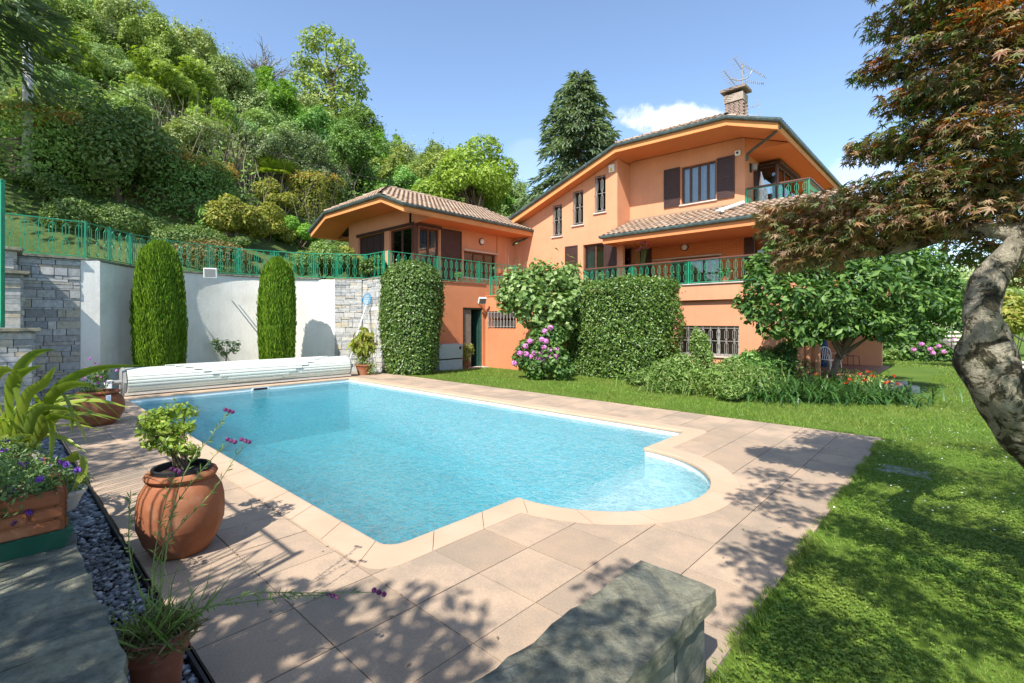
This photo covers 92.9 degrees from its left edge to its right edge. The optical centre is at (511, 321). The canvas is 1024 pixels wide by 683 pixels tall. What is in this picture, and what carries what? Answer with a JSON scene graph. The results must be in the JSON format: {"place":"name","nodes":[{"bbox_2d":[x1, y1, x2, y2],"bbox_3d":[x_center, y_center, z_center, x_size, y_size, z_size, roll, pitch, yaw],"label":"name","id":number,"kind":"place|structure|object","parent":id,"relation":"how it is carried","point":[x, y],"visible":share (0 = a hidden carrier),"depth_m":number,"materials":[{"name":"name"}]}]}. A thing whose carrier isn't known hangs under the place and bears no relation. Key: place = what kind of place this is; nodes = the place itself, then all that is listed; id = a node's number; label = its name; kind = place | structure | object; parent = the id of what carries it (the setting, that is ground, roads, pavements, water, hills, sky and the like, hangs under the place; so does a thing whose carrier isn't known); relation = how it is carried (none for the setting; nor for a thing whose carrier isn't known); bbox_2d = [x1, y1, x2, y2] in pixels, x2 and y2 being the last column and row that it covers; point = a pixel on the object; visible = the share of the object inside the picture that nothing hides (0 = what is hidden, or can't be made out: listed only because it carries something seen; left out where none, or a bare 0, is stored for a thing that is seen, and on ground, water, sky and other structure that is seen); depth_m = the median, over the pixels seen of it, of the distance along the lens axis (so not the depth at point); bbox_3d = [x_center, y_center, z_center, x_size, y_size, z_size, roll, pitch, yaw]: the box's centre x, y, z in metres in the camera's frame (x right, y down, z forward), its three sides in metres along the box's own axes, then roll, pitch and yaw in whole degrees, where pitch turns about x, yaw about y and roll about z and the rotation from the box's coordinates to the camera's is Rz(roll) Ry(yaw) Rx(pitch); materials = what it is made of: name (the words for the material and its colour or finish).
{"place":"outdoors","nodes":[
{"label":"outdoors","id":0,"kind":"place"},
{"bbox_2d":[87,173,216,235],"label":"dry bank","id":1,"kind":"structure","parent":0,"point":[171,219],"depth_m":20.83,"materials":[{"name":"green plant"}]},
{"bbox_2d":[0,35,505,279],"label":"hillside","id":2,"kind":"structure","parent":0,"point":[72,239],"depth_m":17.12,"materials":[{"name":"green plant"}]},
{"bbox_2d":[20,43,42,182],"bbox_3d":[-17.895,-7.455,18.000,0.332,5.690,0.986,0,0,-8],"label":"trunk","id":3,"kind":"object","parent":2,"relation":"on","point":[25,94],"visible":0.19,"depth_m":17.90,"materials":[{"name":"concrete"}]},
{"bbox_2d":[0,0,85,108],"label":"cedar tree","id":4,"kind":"object","parent":2,"relation":"on","point":[25,13],"visible":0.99,"depth_m":15.96,"materials":[{"name":"green plant"}]},
{"bbox_2d":[4,171,86,200],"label":"shrub","id":5,"kind":"object","parent":2,"relation":"on","point":[50,186],"visible":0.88,"depth_m":17.41,"materials":[{"name":"green plant"}]},
{"bbox_2d":[7,59,95,112],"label":"broadleaf tree","id":6,"kind":"object","parent":2,"relation":"on","point":[69,77],"visible":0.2,"depth_m":21.53,"materials":[{"name":"green plant"}]},
{"bbox_2d":[16,21,116,90],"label":"feathery tree","id":7,"kind":"object","parent":2,"relation":"on","point":[92,64],"visible":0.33,"depth_m":23.61,"materials":[{"name":"green plant"}]},
{"bbox_2d":[0,97,135,199],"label":"flowering hedge","id":8,"kind":"object","parent":2,"relation":"on","point":[60,118],"visible":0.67,"depth_m":17.95,"materials":[{"name":"green plant"}]},
{"bbox_2d":[39,196,102,232],"bbox_3d":[-13.540,-3.290,14.978,1.585,1.126,1.549,0,0,43],"label":"clipped mound","id":9,"kind":"object","parent":2,"relation":"on","point":[49,210],"visible":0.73,"depth_m":14.59,"materials":[{"name":"green plant"}]},
{"bbox_2d":[41,0,128,55],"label":"broadleaf tree","id":10,"kind":"object","parent":2,"relation":"on","point":[86,21],"visible":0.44,"depth_m":27.93,"materials":[{"name":"green plant"}]},
{"bbox_2d":[37,83,185,201],"bbox_3d":[-15.890,-7.112,19.696,4.422,4.679,3.969,0,0,18],"label":"round tree","id":11,"kind":"object","parent":2,"relation":"on","point":[132,163],"visible":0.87,"depth_m":18.88,"materials":[{"name":"green plant"}]},
{"bbox_2d":[78,35,144,80],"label":"broadleaf tree","id":12,"kind":"object","parent":2,"relation":"on","point":[109,58],"visible":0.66,"depth_m":27.16,"materials":[{"name":"green plant"}]},
{"bbox_2d":[75,202,154,236],"bbox_3d":[-12.919,-3.328,15.918,2.114,1.040,2.214,0,0,43],"label":"clipped mound","id":13,"kind":"object","parent":2,"relation":"on","point":[128,218],"visible":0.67,"depth_m":15.44,"materials":[{"name":"green plant"}]},
{"bbox_2d":[69,80,163,148],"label":"broadleaf tree","id":14,"kind":"object","parent":2,"relation":"on","point":[144,109],"visible":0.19,"depth_m":21.30,"materials":[{"name":"green plant"}]},
{"bbox_2d":[88,0,159,59],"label":"broadleaf tree","id":15,"kind":"object","parent":2,"relation":"on","point":[112,9],"visible":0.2,"depth_m":34.12,"materials":[{"name":"green plant"}]},
{"bbox_2d":[109,78,178,128],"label":"broadleaf tree","id":16,"kind":"object","parent":2,"relation":"on","point":[160,101],"visible":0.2,"depth_m":24.57,"materials":[{"name":"green plant"}]},
{"bbox_2d":[111,2,197,71],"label":"broadleaf tree","id":17,"kind":"object","parent":2,"relation":"on","point":[159,41],"visible":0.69,"depth_m":31.18,"materials":[{"name":"green plant"}]},
{"bbox_2d":[114,41,225,124],"bbox_3d":[-18.984,-12.185,27.471,5.616,6.853,5.515,-3,5,-41],"label":"feathery tree","id":18,"kind":"object","parent":2,"relation":"on","point":[160,71],"visible":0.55,"depth_m":26.35,"materials":[{"name":"green plant"}]},
{"bbox_2d":[13,72,354,243],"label":"dry undergrowth","id":19,"kind":"object","parent":2,"relation":"on","point":[238,167],"visible":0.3,"depth_m":25.07,"materials":[{"name":"green plant"}]},
{"bbox_2d":[132,143,243,222],"bbox_3d":[-14.108,-5.856,21.592,2.883,3.400,4.296,0,0,43],"label":"flowering hedge","id":20,"kind":"object","parent":2,"relation":"on","point":[192,157],"visible":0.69,"depth_m":20.72,"materials":[{"name":"green plant"}]},
{"bbox_2d":[144,223,232,253],"bbox_3d":[-10.972,-2.824,16.714,2.573,1.008,2.661,0,0,43],"label":"clipped mound","id":21,"kind":"object","parent":2,"relation":"on","point":[187,229],"visible":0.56,"depth_m":15.97,"materials":[{"name":"green plant"}]},
{"bbox_2d":[165,10,230,79],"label":"broadleaf tree","id":22,"kind":"object","parent":2,"relation":"on","point":[202,51],"visible":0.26,"depth_m":35.41,"materials":[{"name":"green plant"}]},
{"bbox_2d":[157,105,239,164],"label":"broadleaf tree","id":23,"kind":"object","parent":2,"relation":"on","point":[187,130],"visible":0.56,"depth_m":23.46,"materials":[{"name":"green plant"}]},
{"bbox_2d":[172,238,255,268],"bbox_3d":[-10.062,-2.288,16.304,2.659,1.018,2.566,0,0,43],"label":"clipped mound","id":24,"kind":"object","parent":2,"relation":"on","point":[232,254],"visible":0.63,"depth_m":15.65,"materials":[{"name":"green plant"}]},
{"bbox_2d":[182,87,247,160],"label":"feathery tree","id":25,"kind":"object","parent":2,"relation":"on","point":[225,112],"visible":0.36,"depth_m":26.59,"materials":[{"name":"green plant"}]},
{"bbox_2d":[202,193,272,240],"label":"shrub","id":26,"kind":"object","parent":2,"relation":"on","point":[247,219],"visible":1,"depth_m":17.91,"materials":[{"name":"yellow plant"}]},
{"bbox_2d":[196,42,286,117],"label":"broadleaf tree","id":27,"kind":"object","parent":2,"relation":"on","point":[238,84],"visible":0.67,"depth_m":34.02,"materials":[{"name":"green plant"}]},
{"bbox_2d":[0,8,516,250],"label":"undergrowth","id":28,"kind":"object","parent":2,"relation":"on","point":[121,77],"visible":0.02,"depth_m":23.60,"materials":[{"name":"green plant"}]},
{"bbox_2d":[234,98,288,140],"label":"broadleaf tree","id":29,"kind":"object","parent":2,"relation":"on","point":[259,114],"visible":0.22,"depth_m":31.60,"materials":[{"name":"green plant"}]},
{"bbox_2d":[242,201,296,242],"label":"shrub","id":30,"kind":"object","parent":2,"relation":"on","point":[275,216],"visible":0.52,"depth_m":22.77,"materials":[{"name":"green plant"}]},
{"bbox_2d":[240,57,303,123],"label":"feathery tree","id":31,"kind":"object","parent":2,"relation":"on","point":[283,95],"visible":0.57,"depth_m":37.24,"materials":[{"name":"green plant"}]},
{"bbox_2d":[251,176,297,209],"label":"shrub","id":32,"kind":"object","parent":2,"relation":"on","point":[275,196],"visible":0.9,"depth_m":24.61,"materials":[{"name":"green plant"}]},
{"bbox_2d":[226,121,326,202],"bbox_3d":[-12.959,-8.133,26.863,4.553,5.823,5.263,3,-4,13],"label":"evergreen oak","id":33,"kind":"object","parent":2,"relation":"on","point":[275,145],"visible":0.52,"depth_m":26.18,"materials":[{"name":"green plant"}]},
{"bbox_2d":[286,95,336,140],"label":"broadleaf tree","id":34,"kind":"object","parent":2,"relation":"on","point":[317,116],"visible":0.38,"depth_m":36.18,"materials":[{"name":"green plant"}]},
{"bbox_2d":[280,169,347,217],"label":"flowering hedge","id":35,"kind":"object","parent":2,"relation":"on","point":[322,182],"visible":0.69,"depth_m":26.45,"materials":[{"name":"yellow plant"}]},
{"bbox_2d":[283,124,355,201],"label":"evergreen oak","id":36,"kind":"object","parent":2,"relation":"on","point":[319,148],"visible":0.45,"depth_m":28.46,"materials":[{"name":"green plant"}]},
{"bbox_2d":[288,240,353,279],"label":"shrub","id":37,"kind":"object","parent":2,"relation":"on","point":[323,247],"visible":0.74,"depth_m":16.85,"materials":[{"name":"green plant"}]},
{"bbox_2d":[287,21,370,115],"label":"chestnut tree","id":38,"kind":"object","parent":2,"relation":"on","point":[332,85],"visible":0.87,"depth_m":49.75,"materials":[{"name":"green plant"}]},
{"bbox_2d":[312,108,393,197],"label":"broadleaf tree","id":39,"kind":"object","parent":2,"relation":"on","point":[351,143],"visible":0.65,"depth_m":31.63,"materials":[{"name":"green plant"}]},
{"bbox_2d":[331,91,391,148],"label":"broadleaf tree","id":40,"kind":"object","parent":2,"relation":"on","point":[359,118],"visible":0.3,"depth_m":45.60,"materials":[{"name":"green plant"}]},
{"bbox_2d":[368,140,420,188],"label":"broadleaf tree","id":41,"kind":"object","parent":2,"relation":"on","point":[396,156],"visible":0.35,"depth_m":37.55,"materials":[{"name":"green plant"}]},
{"bbox_2d":[368,158,430,194],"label":"broadleaf tree","id":42,"kind":"object","parent":2,"relation":"on","point":[403,175],"visible":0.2,"depth_m":33.02,"materials":[{"name":"green plant"}]},
{"bbox_2d":[411,133,518,207],"bbox_3d":[-2.161,-7.835,32.976,7.075,9.690,8.161,0,0,43],"label":"linden tree","id":43,"kind":"object","parent":2,"relation":"on","point":[471,180],"visible":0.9,"depth_m":31.85,"materials":[{"name":"green plant"}]},
{"bbox_2d":[40,371,882,682],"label":"pool deck","id":44,"kind":"structure","parent":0,"point":[516,583],"depth_m":3.18,"materials":[{"name":"stone"}]},
{"bbox_2d":[73,388,124,426],"bbox_3d":[-6.446,1.338,7.588,0.662,0.520,0.660,0,0,43],"label":"terracotta jar","id":45,"kind":"object","parent":44,"relation":"on","point":[114,395],"visible":0.77,"depth_m":7.42,"materials":[{"name":"orange ceramic"}]},
{"bbox_2d":[134,458,224,560],"bbox_3d":[-2.315,1.303,3.413,0.524,0.590,0.524,0,0,43],"label":"terracotta jar","id":46,"kind":"object","parent":44,"relation":"on","point":[196,532],"visible":0.86,"depth_m":3.24,"materials":[{"name":"orange ceramic"}]},
{"bbox_2d":[129,398,200,469],"bbox_3d":[-2.447,0.798,3.429,0.666,0.475,0.391,0,0,43],"label":"potted shrub","id":47,"kind":"object","parent":46,"relation":"on","point":[156,427],"visible":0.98,"depth_m":3.35,"materials":[{"name":"green plant"}]},
{"bbox_2d":[112,355,352,396],"bbox_3d":[-6.570,1.290,12.322,0.620,0.620,5.520,0,0,43],"label":"pool cover","id":48,"kind":"object","parent":44,"relation":"on","point":[244,372],"visible":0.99,"depth_m":11.68,"materials":[{"name":"white plastic"}]},
{"bbox_2d":[346,326,377,374],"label":"potted plant","id":49,"kind":"object","parent":44,"relation":"on","point":[364,345],"visible":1,"depth_m":14.40,"materials":[{"name":"green plant"}]},
{"bbox_2d":[124,377,739,568],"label":"swimming pool","id":50,"kind":"structure","parent":44,"relation":"in","point":[352,542],"depth_m":8.64,"materials":[{"name":"blue liquid"}]},
{"bbox_2d":[134,382,708,543],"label":"water","id":51,"kind":"structure","parent":50,"relation":"in","point":[633,491],"depth_m":6.20,"materials":[{"name":"blue liquid"}]},
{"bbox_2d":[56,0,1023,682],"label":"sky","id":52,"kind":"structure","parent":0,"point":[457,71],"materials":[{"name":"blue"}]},
{"bbox_2d":[382,344,1023,682],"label":"lawn","id":53,"kind":"structure","parent":0,"point":[922,379],"depth_m":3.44,"materials":[{"name":"green plant"}]},
{"bbox_2d":[16,253,81,398],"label":"stone wall","id":54,"kind":"structure","parent":53,"relation":"on","point":[51,302],"depth_m":10.64,"materials":[{"name":"stone"}]},
{"bbox_2d":[27,403,198,682],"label":"gravel bed","id":55,"kind":"object","parent":53,"relation":"on","point":[87,539],"visible":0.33,"depth_m":3.13,"materials":[{"name":"grey gravel"}]},
{"bbox_2d":[0,179,5,327],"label":"gate post","id":56,"kind":"object","parent":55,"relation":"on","point":[2,253],"visible":1,"depth_m":8.59,"materials":[{"name":"green metal"}]},
{"bbox_2d":[0,246,41,407],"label":"stone buttress","id":57,"kind":"structure","parent":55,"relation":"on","point":[17,341],"depth_m":9.24,"materials":[{"name":"stone"}]},
{"bbox_2d":[0,404,128,682],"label":"slate ledge","id":58,"kind":"object","parent":55,"relation":"on","point":[51,606],"visible":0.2,"depth_m":1.85,"materials":[{"name":"stone"}]},
{"bbox_2d":[0,457,73,562],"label":"planter trough","id":59,"kind":"object","parent":58,"relation":"on","point":[46,525],"visible":0.64,"depth_m":2.40,"materials":[{"name":"wood"}]},
{"bbox_2d":[0,434,80,525],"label":"viola plant","id":60,"kind":"object","parent":59,"relation":"in","point":[41,482],"visible":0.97,"depth_m":2.50,"materials":[{"name":"green plant"}]},
{"bbox_3d":[-3.463,1.008,3.252,0.380,0.280,0.380,0,0,43],"label":"terracotta pot","id":61,"kind":"object","parent":58,"relation":"on","visible":0},
{"bbox_2d":[0,349,143,489],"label":"strap leaf plant","id":62,"kind":"object","parent":61,"relation":"in","point":[39,421],"visible":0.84,"depth_m":3.01,"materials":[{"name":"green plant"}]},
{"bbox_2d":[58,465,94,511],"bbox_3d":[-3.796,1.412,4.113,0.465,0.376,0.433,0,0,43],"label":"plant bowl","id":63,"kind":"object","parent":55,"relation":"on","point":[75,495],"visible":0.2,"depth_m":4.12,"materials":[{"name":"stone"}]},
{"bbox_2d":[35,399,209,682],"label":"edging strip","id":64,"kind":"object","parent":55,"relation":"on","point":[196,669],"depth_m":3.14,"materials":[{"name":"black plastic"}]},
{"bbox_2d":[123,622,189,682],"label":"terracotta pot","id":65,"kind":"object","parent":55,"relation":"on","point":[168,668],"visible":0.34,"depth_m":1.98,"materials":[{"name":"ceramic"}]},
{"bbox_2d":[78,408,386,663],"bbox_3d":[-1.174,0.923,1.981,1.166,0.941,0.755,0,0,28],"label":"verbena plant","id":66,"kind":"object","parent":65,"relation":"in","point":[154,627],"visible":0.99,"depth_m":2.07,"materials":[{"name":"green plant"}]},
{"bbox_2d":[129,238,188,385],"bbox_3d":[-8.917,-0.198,12.296,1.168,3.795,1.191,0,0,43],"label":"cypress","id":67,"kind":"object","parent":53,"relation":"on","point":[159,324],"visible":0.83,"depth_m":11.94,"materials":[{"name":"green plant"}]},
{"bbox_2d":[79,258,334,391],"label":"retaining wall","id":68,"kind":"structure","parent":53,"relation":"on","point":[222,307],"depth_m":14.32,"materials":[{"name":"paint"}]},
{"bbox_2d":[5,213,384,277],"bbox_3d":[-10.221,-1.860,11.848,14.310,0.860,2.603,0,0,-43],"label":"garden railing","id":69,"kind":"object","parent":68,"relation":"on","point":[109,246],"visible":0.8,"depth_m":13.61,"materials":[{"name":"green metal"}]},
{"bbox_2d":[256,256,296,359],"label":"cypress","id":70,"kind":"object","parent":53,"relation":"on","point":[276,314],"visible":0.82,"depth_m":14.17,"materials":[{"name":"green plant"}]},
{"bbox_2d":[334,277,386,372],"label":"stone wall","id":71,"kind":"structure","parent":53,"relation":"on","point":[349,304],"depth_m":16.25,"materials":[{"name":"stone"}]},
{"bbox_2d":[374,254,448,374],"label":"ivy column","id":72,"kind":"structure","parent":53,"relation":"on","point":[411,307],"depth_m":14.56,"materials":[{"name":"green plant"}]},
{"bbox_2d":[436,343,462,370],"bbox_3d":[-2.268,1.260,17.109,0.462,0.920,1.050,0,0,43],"label":"pool heater","id":73,"kind":"object","parent":53,"relation":"on","point":[452,356],"visible":0.78,"depth_m":16.93,"materials":[{"name":"grey metal"}]},
{"bbox_2d":[493,243,588,375],"bbox_3d":[0.961,-0.423,15.557,3.385,4.372,2.180,0,0,-11],"label":"fig tree","id":74,"kind":"object","parent":53,"relation":"on","point":[528,287],"visible":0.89,"depth_m":15.19,"materials":[{"name":"green plant"}]},
{"bbox_2d":[511,324,574,380],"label":"hydrangea","id":75,"kind":"object","parent":53,"relation":"on","point":[530,355],"visible":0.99,"depth_m":13.91,"materials":[{"name":"green plant"}]},
{"bbox_2d":[512,68,622,234],"bbox_3d":[5.465,-8.967,40.184,16.054,23.134,15.774,0,0,43],"label":"fir tree","id":76,"kind":"object","parent":53,"relation":"on","point":[575,131],"visible":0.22,"depth_m":38.97,"materials":[{"name":"green plant"}]},
{"bbox_2d":[472,560,716,682],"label":"stone bench","id":77,"kind":"object","parent":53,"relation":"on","point":[640,621],"visible":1,"depth_m":1.82,"materials":[{"name":"stone"}]},
{"bbox_2d":[307,83,913,384],"bbox_3d":[3.957,-3.215,21.458,20.455,12.030,19.600,0,0,43],"label":"villa","id":78,"kind":"object","parent":53,"relation":"on","point":[665,194],"visible":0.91,"depth_m":18.95,"materials":[{"name":"orange paint"}]},
{"bbox_2d":[391,227,410,263],"bbox_3d":[-4.412,-2.580,19.679,1.560,2.320,0.070,0,0,43],"label":"patio door","id":79,"kind":"structure","parent":78,"relation":"in","point":[400,238],"depth_m":19.68,"materials":[{"name":"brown wood"}]},
{"bbox_2d":[388,250,543,283],"bbox_3d":[-1.266,-1.876,18.772,0.036,0.870,8.086,0,0,43],"label":"wing railing","id":80,"kind":"object","parent":78,"relation":"on","point":[480,270],"visible":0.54,"depth_m":17.94,"materials":[{"name":"green metal"}]},
{"bbox_2d":[463,307,481,366],"bbox_3d":[-1.801,0.615,18.675,0.810,2.250,1.000,0,0,43],"label":"store door","id":81,"kind":"structure","parent":78,"relation":"in","point":[472,319],"depth_m":18.75,"materials":[{"name":"green wood"}]},
{"bbox_2d":[463,251,497,280],"bbox_3d":[-1.430,-2.435,21.583,0.230,1.170,2.080,0,0,43],"label":"wing window","id":82,"kind":"structure","parent":78,"relation":"in","point":[471,256],"depth_m":21.60,"materials":[{"name":"brown wood"}]},
{"bbox_2d":[584,253,805,283],"bbox_3d":[6.037,-1.685,16.651,8.576,0.838,0.090,0,0,43],"label":"terrace railing","id":83,"kind":"object","parent":78,"relation":"on","point":[678,262],"visible":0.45,"depth_m":16.64,"materials":[{"name":"green metal"}]},
{"bbox_2d":[679,161,716,206],"bbox_3d":[7.029,-5.120,18.246,1.420,1.480,0.406,0,0,43],"label":"window","id":84,"kind":"structure","parent":78,"relation":"in","point":[698,181],"depth_m":18.31,"materials":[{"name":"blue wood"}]},
{"bbox_2d":[544,267,688,378],"bbox_3d":[3.192,0.124,15.884,4.917,3.826,2.629,0,0,43],"label":"clipped hedge","id":85,"kind":"object","parent":53,"relation":"on","point":[625,320],"visible":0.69,"depth_m":14.73,"materials":[{"name":"green plant"}]},
{"bbox_2d":[614,364,699,394],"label":"tall perennial","id":86,"kind":"object","parent":53,"relation":"on","point":[657,388],"visible":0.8,"depth_m":11.56,"materials":[{"name":"green plant"}]},
{"bbox_2d":[649,352,703,385],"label":"bed shrub","id":87,"kind":"object","parent":53,"relation":"on","point":[679,361],"visible":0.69,"depth_m":11.61,"materials":[{"name":"green plant"}]},
{"bbox_2d":[645,367,724,398],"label":"tall perennial","id":88,"kind":"object","parent":53,"relation":"on","point":[689,389],"visible":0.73,"depth_m":11.19,"materials":[{"name":"green plant"}]},
{"bbox_2d":[685,325,715,385],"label":"bed shrub","id":89,"kind":"object","parent":53,"relation":"on","point":[698,343],"visible":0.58,"depth_m":12.27,"materials":[{"name":"green plant"}]},
{"bbox_2d":[698,357,753,391],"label":"bed shrub","id":90,"kind":"object","parent":53,"relation":"on","point":[725,363],"visible":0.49,"depth_m":11.15,"materials":[{"name":"green plant"}]},
{"bbox_2d":[700,361,793,401],"bbox_3d":[5.242,1.344,10.969,1.947,0.910,2.186,0,0,11],"label":"tall perennial","id":91,"kind":"object","parent":53,"relation":"on","point":[752,375],"visible":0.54,"depth_m":10.76,"materials":[{"name":"green plant"}]},
{"bbox_2d":[708,372,846,407],"bbox_3d":[5.668,1.422,10.564,2.756,0.654,2.530,0,0,43],"label":"lily clump","id":92,"kind":"object","parent":53,"relation":"on","point":[774,396],"visible":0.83,"depth_m":10.20,"materials":[{"name":"green plant"}]},
{"bbox_2d":[754,366,870,406],"bbox_3d":[6.623,1.351,11.013,2.591,0.864,2.882,0,0,43],"label":"lily clump","id":93,"kind":"object","parent":53,"relation":"on","point":[823,386],"visible":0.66,"depth_m":10.45,"materials":[{"name":"green plant"}]},
{"bbox_2d":[786,376,906,406],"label":"lily clump","id":94,"kind":"object","parent":53,"relation":"on","point":[854,396],"visible":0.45,"depth_m":10.40,"materials":[{"name":"green plant"}]},
{"bbox_2d":[730,232,968,384],"bbox_3d":[8.834,-0.274,12.106,6.563,4.239,3.192,0,0,-8],"label":"persimmon tree","id":95,"kind":"object","parent":53,"relation":"on","point":[914,272],"visible":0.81,"depth_m":11.32,"materials":[{"name":"green plant"}]},
{"bbox_2d":[723,450,1023,682],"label":"clover","id":96,"kind":"object","parent":53,"relation":"on","point":[872,650],"visible":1,"depth_m":2.85,"materials":[{"name":"green plant"}]},
{"bbox_2d":[748,0,1023,468],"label":"japanese maple","id":97,"kind":"object","parent":53,"relation":"on","point":[936,203],"visible":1,"depth_m":3.21,"materials":[{"name":"brown plant"}]},
{"bbox_2d":[807,366,971,408],"bbox_3d":[8.115,1.390,10.900,3.872,0.868,2.898,0,0,15],"label":"daylily","id":98,"kind":"object","parent":53,"relation":"on","point":[895,397],"visible":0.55,"depth_m":10.61,"materials":[{"name":"green plant"}]},
{"bbox_2d":[883,337,960,361],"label":"hydrangea","id":99,"kind":"object","parent":53,"relation":"on","point":[922,351],"visible":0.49,"depth_m":25.29,"materials":[{"name":"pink plant"}]},
{"bbox_2d":[1002,290,1023,350],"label":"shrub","id":100,"kind":"object","parent":53,"relation":"on","point":[1013,316],"visible":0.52,"depth_m":35.17,"materials":[{"name":"yellow plant"}]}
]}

